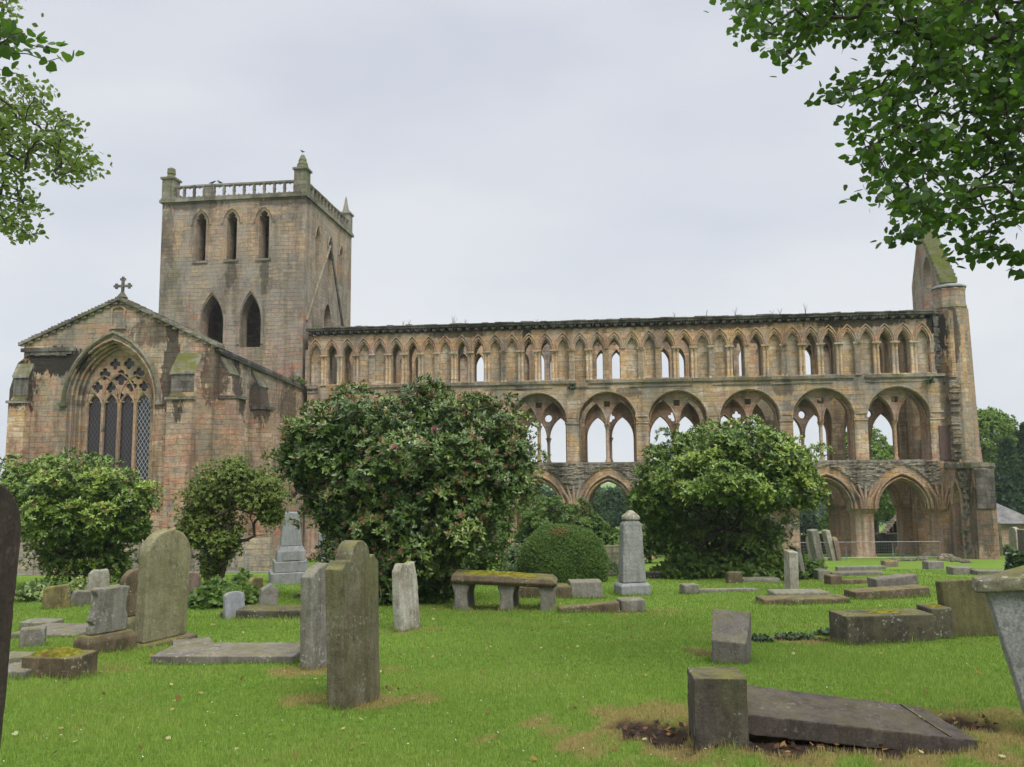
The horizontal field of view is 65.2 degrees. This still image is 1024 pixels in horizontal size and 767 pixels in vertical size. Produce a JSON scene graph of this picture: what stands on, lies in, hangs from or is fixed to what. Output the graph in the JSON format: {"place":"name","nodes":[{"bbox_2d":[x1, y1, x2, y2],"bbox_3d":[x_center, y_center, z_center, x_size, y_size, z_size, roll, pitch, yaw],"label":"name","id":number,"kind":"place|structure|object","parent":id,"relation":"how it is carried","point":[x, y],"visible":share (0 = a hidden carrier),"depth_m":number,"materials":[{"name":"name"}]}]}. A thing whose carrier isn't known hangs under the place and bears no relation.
{"place":"outdoors","nodes":[
{"label":"outdoors","id":0,"kind":"place"},
{"bbox_2d":[0,483,1023,766],"bbox_3d":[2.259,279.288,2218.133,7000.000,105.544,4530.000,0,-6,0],"label":"ground","id":1,"kind":"structure","parent":0,"point":[766,743],"depth_m":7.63,"materials":[{"name":"plant"}]},
{"bbox_2d":[0,484,20,746],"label":"headstone","id":2,"kind":"object","parent":1,"relation":"on","point":[10,529],"visible":1,"depth_m":4.27,"materials":[{"name":"stone"}]},
{"bbox_2d":[8,662,31,679],"bbox_3d":[-5.646,3.357,9.165,0.424,0.227,0.426,-1,-6,4],"label":"kerb stone","id":3,"kind":"object","parent":1,"relation":"on","point":[14,668],"visible":0.27,"depth_m":9.00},
{"bbox_2d":[9,651,33,663],"bbox_3d":[-6.115,3.473,9.900,0.404,0.247,0.307,-1,-6,4],"label":"kerb stone","id":4,"kind":"object","parent":1,"relation":"on","point":[15,656],"visible":0.19,"depth_m":9.83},
{"bbox_2d":[19,625,46,647],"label":"grave block","id":5,"kind":"structure","parent":1,"relation":"on","point":[32,635],"depth_m":11.49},
{"bbox_2d":[19,618,63,628],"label":"grave block","id":6,"kind":"structure","parent":1,"relation":"on","point":[33,622],"depth_m":13.73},
{"bbox_2d":[0,11,84,88],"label":"lime tree","id":7,"kind":"object","parent":1,"relation":"on","point":[10,32],"visible":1,"depth_m":6.95,"materials":[{"name":"green plant"}]},
{"bbox_2d":[11,623,88,638],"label":"ledger slab","id":8,"kind":"structure","parent":1,"relation":"on","point":[62,629],"depth_m":13.02,"materials":[{"name":"stone"}]},
{"bbox_2d":[14,575,87,601],"bbox_3d":[-12.238,5.558,21.558,1.984,0.793,3.454,0,-6,0],"label":"herb clump","id":9,"kind":"object","parent":1,"relation":"on","point":[34,590],"visible":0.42,"depth_m":20.71,"materials":[{"name":"green plant"}]},
{"bbox_2d":[0,0,112,244],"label":"birch tree","id":10,"kind":"object","parent":1,"relation":"on","point":[58,141],"visible":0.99,"depth_m":13.83,"materials":[{"name":"green plant"}]},
{"bbox_2d":[42,584,70,609],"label":"headstone","id":11,"kind":"object","parent":1,"relation":"on","point":[57,596],"visible":0.75,"depth_m":18.01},
{"bbox_2d":[21,646,97,679],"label":"grave block","id":12,"kind":"structure","parent":1,"relation":"on","point":[65,661],"depth_m":9.09,"materials":[{"name":"stone"}]},
{"bbox_2d":[71,589,91,605],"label":"headstone","id":13,"kind":"object","parent":1,"relation":"on","point":[84,596],"visible":0.64,"depth_m":18.60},
{"bbox_2d":[0,447,164,584],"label":"rhododendron","id":14,"kind":"object","parent":1,"relation":"on","point":[74,529],"visible":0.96,"depth_m":24.71,"materials":[{"name":"green plant"}]},
{"bbox_2d":[86,569,109,602],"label":"headstone","id":15,"kind":"object","parent":1,"relation":"on","point":[99,578],"visible":0.46,"depth_m":19.81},
{"bbox_2d":[73,585,136,653],"bbox_3d":[-5.656,3.365,11.188,0.307,1.047,0.786,-1,-7,28],"label":"headstone","id":16,"kind":"object","parent":1,"relation":"on","point":[106,621],"visible":0.7,"depth_m":11.11,"materials":[{"name":"stone"}]},
{"bbox_2d":[120,568,138,630],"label":"headstone","id":17,"kind":"object","parent":1,"relation":"on","point":[129,577],"visible":0.23,"depth_m":13.68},
{"bbox_2d":[17,537,272,574],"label":"stone wall","id":18,"kind":"structure","parent":1,"relation":"on","point":[258,564],"depth_m":34.42,"materials":[{"name":"stone"}]},
{"bbox_2d":[135,529,196,648],"bbox_3d":[-5.248,3.137,12.039,0.367,1.858,1.126,-2,-6,24],"label":"headstone","id":19,"kind":"object","parent":1,"relation":"on","point":[162,587],"visible":0.88,"depth_m":11.92,"materials":[{"name":"stone"}]},
{"bbox_2d":[172,637,211,645],"bbox_3d":[-4.421,3.661,11.058,0.507,0.177,0.556,2,-6,-24],"label":"stone fragment","id":20,"kind":"object","parent":1,"relation":"on","point":[202,639],"visible":0.33,"depth_m":11.16,"materials":[{"name":"stone"}]},
{"bbox_2d":[188,571,200,595],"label":"headstone","id":21,"kind":"object","parent":1,"relation":"on","point":[194,579],"visible":0.24,"depth_m":18.85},
{"bbox_2d":[150,642,299,664],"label":"ledger slab","id":22,"kind":"structure","parent":1,"relation":"on","point":[209,652],"depth_m":10.34,"materials":[{"name":"stone"}]},
{"bbox_2d":[187,567,263,609],"bbox_3d":[-7.057,5.082,19.793,2.129,1.093,4.443,2,-6,-26],"label":"herb clump","id":23,"kind":"object","parent":1,"relation":"on","point":[212,592],"visible":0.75,"depth_m":18.39,"materials":[{"name":"green plant"}]},
{"bbox_2d":[165,452,296,581],"bbox_3d":[-8.155,4.109,23.453,3.735,4.191,2.511,0,-6,0],"label":"shrub","id":24,"kind":"object","parent":1,"relation":"on","point":[229,487],"visible":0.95,"depth_m":23.10,"materials":[{"name":"green plant"}]},
{"bbox_2d":[223,591,244,618],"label":"headstone","id":25,"kind":"object","parent":1,"relation":"on","point":[233,601],"visible":0.69,"depth_m":15.68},
{"bbox_2d":[248,576,262,594],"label":"headstone","id":26,"kind":"object","parent":1,"relation":"on","point":[258,581],"visible":0.37,"depth_m":19.45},
{"bbox_2d":[244,533,280,572],"bbox_3d":[-10.108,6.927,32.475,1.532,1.702,0.039,0,-6,0],"label":"fence panel","id":27,"kind":"object","parent":1,"relation":"on","point":[259,549],"visible":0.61,"depth_m":32.49,"materials":[{"name":"metal"}]},
{"bbox_2d":[236,605,299,619],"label":"ledger slab","id":28,"kind":"structure","parent":1,"relation":"on","point":[264,611],"depth_m":15.31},
{"bbox_2d":[259,583,278,604],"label":"headstone","id":29,"kind":"object","parent":1,"relation":"on","point":[269,593],"visible":0.61,"depth_m":17.71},
{"bbox_2d":[268,512,308,583],"bbox_3d":[-7.655,5.770,27.657,1.360,2.600,1.360,2,-6,-20],"label":"granite monument","id":30,"kind":"object","parent":1,"relation":"on","point":[290,565],"visible":0.75,"depth_m":27.21,"materials":[{"name":"stone"}]},
{"bbox_2d":[300,563,328,669],"bbox_3d":[-2.413,2.948,9.974,0.177,1.392,0.527,-3,-6,22],"label":"headstone","id":31,"kind":"object","parent":1,"relation":"on","point":[313,652],"visible":0.69,"depth_m":9.78,"materials":[{"name":"stone"}]},
{"bbox_2d":[318,533,324,562],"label":"headstone","id":32,"kind":"object","parent":1,"relation":"on","point":[320,537],"visible":0.23,"depth_m":41.77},
{"bbox_2d":[325,540,379,709],"bbox_3d":[-1.515,2.335,7.648,0.188,1.652,0.676,-4,-6,20],"label":"headstone","id":33,"kind":"object","parent":1,"relation":"on","point":[352,627],"visible":0.92,"depth_m":7.49,"materials":[{"name":"stone"}]},
{"bbox_2d":[261,373,550,604],"bbox_3d":[-2.586,2.531,19.143,5.784,5.635,5.574,4,-8,-40],"label":"rhododendron","id":34,"kind":"object","parent":1,"relation":"on","point":[381,499],"visible":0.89,"depth_m":18.24,"materials":[{"name":"green plant"}]},
{"bbox_2d":[392,561,419,630],"bbox_3d":[-1.803,3.662,13.563,0.177,1.244,0.530,-8,-7,29],"label":"headstone","id":35,"kind":"object","parent":1,"relation":"on","point":[405,601],"visible":0.91,"depth_m":13.45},
{"bbox_2d":[456,499,518,570],"bbox_3d":[-1.161,5.016,25.958,2.921,3.202,2.630,0,-6,0],"label":"shrub","id":36,"kind":"object","parent":1,"relation":"on","point":[505,527],"visible":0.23,"depth_m":25.67,"materials":[{"name":"green plant"}]},
{"bbox_2d":[4,155,999,559],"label":"ruined abbey","id":37,"kind":"structure","parent":1,"relation":"on","point":[214,353],"depth_m":50.00,"materials":[{"name":"stone"}]},
{"bbox_2d":[289,375,305,386],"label":"fern","id":38,"kind":"object","parent":37,"relation":"on","point":[298,380],"visible":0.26,"depth_m":52.57,"materials":[{"name":"green plant"}]},
{"bbox_2d":[451,569,557,611],"bbox_3d":[-0.144,4.496,17.184,2.242,0.918,0.913,-1,-6,5],"label":"table tomb","id":39,"kind":"object","parent":1,"relation":"on","point":[508,583],"visible":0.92,"depth_m":16.85,"materials":[{"name":"stone"}]},
{"bbox_2d":[3,589,1018,764],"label":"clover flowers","id":40,"kind":"object","parent":1,"relation":"on","point":[479,676],"visible":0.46,"depth_m":7.30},
{"bbox_2d":[496,535,527,567],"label":"shrub","id":41,"kind":"object","parent":1,"relation":"on","point":[515,549],"visible":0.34,"depth_m":29.89,"materials":[{"name":"green plant"}]},
{"bbox_2d":[13,582,1018,760],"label":"fallen leaves","id":42,"kind":"object","parent":1,"relation":"on","point":[177,697],"visible":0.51,"depth_m":7.84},
{"bbox_2d":[518,584,571,598],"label":"ledger slab","id":43,"kind":"structure","parent":1,"relation":"on","point":[563,590],"depth_m":19.48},
{"bbox_2d":[531,490,560,523],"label":"tree","id":44,"kind":"object","parent":1,"relation":"on","point":[548,493],"visible":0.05,"depth_m":96.53,"materials":[{"name":"green plant"}]},
{"bbox_2d":[496,559,618,572],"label":"herb clump","id":45,"kind":"object","parent":1,"relation":"on","point":[509,566],"visible":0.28,"depth_m":27.91,"materials":[{"name":"green plant"}]},
{"bbox_2d":[516,523,609,582],"bbox_3d":[1.741,5.804,27.546,3.227,2.013,3.035,0,-6,0],"label":"clipped bush","id":46,"kind":"object","parent":1,"relation":"on","point":[563,552],"visible":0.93,"depth_m":26.46,"materials":[{"name":"green plant"}]},
{"bbox_2d":[513,495,619,545],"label":"shrub","id":47,"kind":"object","parent":1,"relation":"on","point":[536,517],"visible":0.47,"depth_m":40.27,"materials":[{"name":"green plant"}]},
{"bbox_2d":[568,579,602,598],"bbox_3d":[1.809,5.161,19.859,0.850,0.546,0.603,0,-6,-3],"label":"chest tomb","id":48,"kind":"object","parent":1,"relation":"on","point":[586,587],"visible":0.65,"depth_m":19.60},
{"bbox_2d":[557,600,619,612],"bbox_3d":[1.574,4.670,16.419,1.256,0.297,0.257,-4,-6,-6],"label":"kerb stone","id":49,"kind":"object","parent":1,"relation":"on","point":[604,606],"visible":0.55,"depth_m":16.33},
{"bbox_2d":[591,491,613,524],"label":"tree","id":50,"kind":"object","parent":1,"relation":"on","point":[599,504],"visible":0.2,"depth_m":92.66,"materials":[{"name":"green plant"}]},
{"bbox_2d":[604,545,618,566],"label":"headstone","id":51,"kind":"structure","parent":1,"relation":"on","point":[612,551],"depth_m":37.39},
{"bbox_2d":[599,487,629,528],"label":"tree","id":52,"kind":"object","parent":1,"relation":"on","point":[615,500],"visible":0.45,"depth_m":101.89,"materials":[{"name":"green plant"}]},
{"bbox_2d":[616,597,645,612],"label":"grave block","id":53,"kind":"structure","parent":1,"relation":"on","point":[632,603],"depth_m":16.53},
{"bbox_2d":[614,510,650,595],"bbox_3d":[3.042,4.381,20.375,0.804,2.273,0.524,1,-6,-14],"label":"obelisk headstone","id":54,"kind":"object","parent":1,"relation":"on","point":[631,575],"visible":0.88,"depth_m":20.23,"materials":[{"name":"grey stone"}]},
{"bbox_2d":[640,522,664,562],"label":"shrub","id":55,"kind":"object","parent":1,"relation":"on","point":[647,553],"visible":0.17,"depth_m":41.84,"materials":[{"name":"green plant"}]},
{"bbox_2d":[646,571,661,578],"bbox_3d":[4.940,6.729,27.824,0.506,0.386,0.307,1,-6,-10],"label":"stone fragment","id":56,"kind":"object","parent":1,"relation":"on","point":[653,574],"visible":0.54,"depth_m":27.70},
{"bbox_2d":[679,583,698,593],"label":"grave block","id":57,"kind":"structure","parent":1,"relation":"on","point":[690,588],"depth_m":21.34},
{"bbox_2d":[385,636,997,755],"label":"leaf litter","id":58,"kind":"object","parent":1,"relation":"on","point":[681,724],"visible":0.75,"depth_m":6.55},
{"bbox_2d":[535,483,890,527],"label":"wood","id":59,"kind":"object","parent":1,"relation":"on","point":[820,511],"depth_m":232.94,"materials":[{"name":"green plant"}]},
{"bbox_2d":[687,667,748,750],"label":"grave block","id":60,"kind":"structure","parent":1,"relation":"on","point":[717,705],"depth_m":6.10,"materials":[{"name":"stone"}]},
{"bbox_2d":[699,588,756,592],"bbox_3d":[5.809,5.642,21.609,1.605,0.217,0.205,0,-6,-2],"label":"kerb stone","id":61,"kind":"object","parent":1,"relation":"on","point":[707,590],"visible":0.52,"depth_m":21.52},
{"bbox_2d":[625,414,834,566],"bbox_3d":[7.592,4.102,28.752,7.246,5.873,8.134,1,-6,-16],"label":"rhododendron","id":62,"kind":"object","parent":1,"relation":"on","point":[765,471],"visible":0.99,"depth_m":27.58,"materials":[{"name":"green plant"}]},
{"bbox_2d":[712,609,750,663],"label":"grave block","id":63,"kind":"structure","parent":1,"relation":"on","point":[731,636],"depth_m":9.87,"materials":[{"name":"stone"}]},
{"bbox_2d":[725,571,742,582],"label":"headstone","id":64,"kind":"object","parent":1,"relation":"on","point":[733,576],"visible":0.62,"depth_m":25.07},
{"bbox_2d":[649,543,828,579],"bbox_3d":[8.322,7.004,31.743,6.795,2.078,10.434,0,-6,0],"label":"herb clump","id":65,"kind":"object","parent":1,"relation":"on","point":[706,565],"visible":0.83,"depth_m":27.48,"materials":[{"name":"green plant"}]},
{"bbox_2d":[742,576,779,582],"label":"ledger slab","id":66,"kind":"structure","parent":1,"relation":"on","point":[764,579],"depth_m":25.49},
{"bbox_2d":[751,627,829,642],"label":"herb clump","id":67,"kind":"object","parent":1,"relation":"on","point":[767,638],"visible":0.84,"depth_m":12.34,"materials":[{"name":"green plant"}]},
{"bbox_2d":[784,549,798,588],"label":"headstone","id":68,"kind":"object","parent":1,"relation":"on","point":[791,575],"visible":0.76,"depth_m":21.48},
{"bbox_2d":[789,545,805,578],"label":"headstone","id":69,"kind":"object","parent":1,"relation":"on","point":[800,558],"visible":0.44,"depth_m":27.11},
{"bbox_2d":[767,589,829,595],"bbox_3d":[6.916,5.151,19.343,1.356,0.298,0.556,0,-6,-2],"label":"stone step","id":70,"kind":"object","parent":1,"relation":"on","point":[794,592],"visible":0.45,"depth_m":19.17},
{"bbox_2d":[756,594,849,605],"bbox_3d":[6.447,4.872,17.753,1.956,0.288,0.507,0,-6,-4],"label":"stone step","id":71,"kind":"object","parent":1,"relation":"on","point":[811,599],"visible":0.53,"depth_m":17.55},
{"bbox_2d":[806,536,811,559],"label":"headstone","id":72,"kind":"object","parent":1,"relation":"on","point":[808,549],"visible":0.22,"depth_m":41.91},
{"bbox_2d":[799,508,822,534],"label":"tree","id":73,"kind":"object","parent":1,"relation":"on","point":[809,520],"visible":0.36,"depth_m":96.96,"materials":[{"name":"green plant"}]},
{"bbox_2d":[806,529,824,564],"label":"headstone","id":74,"kind":"object","parent":1,"relation":"on","point":[815,543],"visible":0.71,"depth_m":34.25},
{"bbox_2d":[813,569,829,579],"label":"grave block","id":75,"kind":"structure","parent":1,"relation":"on","point":[818,574],"depth_m":26.69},
{"bbox_2d":[816,504,828,529],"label":"tree","id":76,"kind":"object","parent":1,"relation":"on","point":[823,521],"visible":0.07,"depth_m":84.37,"materials":[{"name":"green plant"}]},
{"bbox_2d":[821,529,836,560],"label":"headstone","id":77,"kind":"object","parent":1,"relation":"on","point":[827,537],"visible":0.88,"depth_m":43.27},
{"bbox_2d":[824,574,841,584],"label":"grave block","id":78,"kind":"structure","parent":1,"relation":"on","point":[832,579],"depth_m":24.51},
{"bbox_2d":[832,537,841,560],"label":"headstone","id":79,"kind":"object","parent":1,"relation":"on","point":[837,548],"visible":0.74,"depth_m":43.10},
{"bbox_2d":[800,532,897,553],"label":"stone wall","id":80,"kind":"structure","parent":1,"relation":"on","point":[887,540],"depth_m":56.14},
{"bbox_2d":[841,578,866,584],"bbox_3d":[10.724,6.140,24.599,1.303,0.266,0.258,0,-6,-2],"label":"kerb stone","id":81,"kind":"object","parent":1,"relation":"on","point":[854,581],"visible":0.3,"depth_m":24.48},
{"bbox_2d":[830,570,882,575],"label":"ledger slab","id":82,"kind":"structure","parent":1,"relation":"on","point":[861,572],"depth_m":28.97,"materials":[{"name":"stone"}]},
{"bbox_2d":[835,565,885,570],"bbox_3d":[14.287,7.622,32.771,2.106,0.288,0.227,0,-6,-6],"label":"kerb stone","id":83,"kind":"object","parent":1,"relation":"on","point":[851,568],"visible":0.52,"depth_m":32.68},
{"bbox_2d":[747,685,977,751],"bbox_3d":[2.691,2.699,6.448,1.720,0.344,0.662,-1,-6,7],"label":"fallen headstone","id":84,"kind":"object","parent":1,"relation":"on","point":[791,714],"visible":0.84,"depth_m":6.26,"materials":[{"name":"stone"}]},
{"bbox_2d":[704,0,1023,280],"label":"lime tree","id":85,"kind":"object","parent":1,"relation":"on","point":[931,27],"visible":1,"depth_m":7.47,"materials":[{"name":"green plant"}]},
{"bbox_2d":[845,426,891,533],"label":"tree","id":86,"kind":"object","parent":1,"relation":"on","point":[876,447],"visible":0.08,"depth_m":86.69,"materials":[{"name":"green plant"}]},
{"bbox_2d":[846,542,892,557],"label":"fence panel","id":87,"kind":"object","parent":1,"relation":"on","point":[866,553],"visible":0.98,"depth_m":43.27,"materials":[{"name":"metal"}]},
{"bbox_2d":[829,608,934,645],"bbox_3d":[5.488,3.659,11.889,1.367,0.578,0.527,0,-6,-6],"label":"chest tomb","id":88,"kind":"object","parent":1,"relation":"on","point":[867,626],"visible":0.73,"depth_m":11.66,"materials":[{"name":"stone"}]},
{"bbox_2d":[873,443,895,521],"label":"tree","id":89,"kind":"object","parent":1,"relation":"on","point":[885,511],"visible":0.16,"depth_m":78.63,"materials":[{"name":"green plant"}]},
{"bbox_2d":[844,584,929,599],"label":"ledger slab","id":90,"kind":"structure","parent":1,"relation":"on","point":[883,592],"depth_m":18.86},
{"bbox_2d":[879,515,896,533],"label":"rubble stair","id":91,"kind":"object","parent":1,"relation":"on","point":[890,526],"visible":0.24,"depth_m":58.93,"materials":[{"name":"stone"}]},
{"bbox_2d":[880,560,897,566],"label":"grave block","id":92,"kind":"structure","parent":1,"relation":"on","point":[890,563],"depth_m":35.59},
{"bbox_2d":[867,573,918,586],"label":"grave block","id":93,"kind":"structure","parent":1,"relation":"on","point":[896,579],"depth_m":19.86,"materials":[{"name":"stone"}]},
{"bbox_2d":[893,541,939,557],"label":"fence panel","id":94,"kind":"object","parent":1,"relation":"on","point":[917,547],"visible":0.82,"depth_m":43.31,"materials":[{"name":"metal"}]},
{"bbox_2d":[915,556,927,560],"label":"loose stone","id":95,"kind":"object","parent":1,"relation":"on","point":[921,558],"visible":0.83,"depth_m":42.38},
{"bbox_2d":[921,552,936,557],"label":"loose stone","id":96,"kind":"object","parent":1,"relation":"on","point":[928,554],"visible":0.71,"depth_m":46.19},
{"bbox_2d":[922,560,943,568],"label":"grave block","id":97,"kind":"structure","parent":1,"relation":"on","point":[931,564],"depth_m":33.07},
{"bbox_2d":[916,603,953,638],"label":"grave block","id":98,"kind":"structure","parent":1,"relation":"on","point":[943,620],"depth_m":11.88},
{"bbox_2d":[937,553,954,560],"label":"loose stone","id":99,"kind":"object","parent":1,"relation":"on","point":[944,557],"visible":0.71,"depth_m":42.27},
{"bbox_2d":[946,566,972,574],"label":"grave block","id":100,"kind":"structure","parent":1,"relation":"on","point":[956,570],"depth_m":28.61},
{"bbox_2d":[935,579,997,636],"bbox_3d":[7.018,3.509,12.311,0.926,0.969,0.157,0,-11,-12],"label":"headstone","id":101,"kind":"object","parent":1,"relation":"on","point":[967,604],"visible":0.6,"depth_m":12.24,"materials":[{"name":"stone"}]},
{"bbox_2d":[970,569,1003,574],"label":"ledger slab","id":102,"kind":"structure","parent":1,"relation":"on","point":[982,571],"depth_m":28.19,"materials":[{"name":"stone"}]},
{"bbox_2d":[971,565,1023,713],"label":"inscribed headstone","id":103,"kind":"object","parent":1,"relation":"on","point":[1003,591],"visible":1,"depth_m":6.31,"materials":[{"name":"stone"}]},
{"bbox_2d":[977,406,1020,470],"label":"tree","id":104,"kind":"object","parent":1,"relation":"on","point":[993,428],"visible":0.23,"depth_m":81.63,"materials":[{"name":"green plant"}]},
{"bbox_2d":[998,522,1002,555],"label":"headstone","id":105,"kind":"object","parent":1,"relation":"on","point":[1000,540],"visible":0.2,"depth_m":48.41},
{"bbox_2d":[994,436,1023,514],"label":"tree","id":106,"kind":"object","parent":1,"relation":"on","point":[1009,479],"visible":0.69,"depth_m":76.63,"materials":[{"name":"green plant"}]},
{"bbox_2d":[1002,544,1016,555],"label":"herb clump","id":107,"kind":"object","parent":1,"relation":"on","point":[1006,547],"visible":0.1,"depth_m":49.40,"materials":[{"name":"green plant"}]},
{"bbox_2d":[996,503,1023,545],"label":"cottage","id":108,"kind":"structure","parent":1,"relation":"on","point":[1007,518],"depth_m":70.99,"materials":[{"name":"stone"}]},
{"bbox_2d":[1008,527,1017,549],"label":"headstone","id":109,"kind":"object","parent":1,"relation":"on","point":[1013,539],"visible":0.54,"depth_m":52.09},
{"bbox_2d":[1003,550,1023,570],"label":"ivy stump","id":110,"kind":"object","parent":1,"relation":"on","point":[1013,558],"visible":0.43,"depth_m":20.92,"materials":[{"name":"green plant"}]},
{"bbox_2d":[1016,422,1023,470],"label":"tree","id":111,"kind":"object","parent":1,"relation":"on","point":[1020,446],"visible":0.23,"depth_m":81.63,"materials":[{"name":"green plant"}]},
{"bbox_2d":[1017,529,1023,551],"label":"headstone","id":112,"kind":"object","parent":1,"relation":"on","point":[1020,534],"visible":0.76,"depth_m":49.57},
{"bbox_2d":[0,0,1023,482],"label":"sky","id":113,"kind":"structure","parent":0,"point":[493,161],"materials":[{"name":"white"}]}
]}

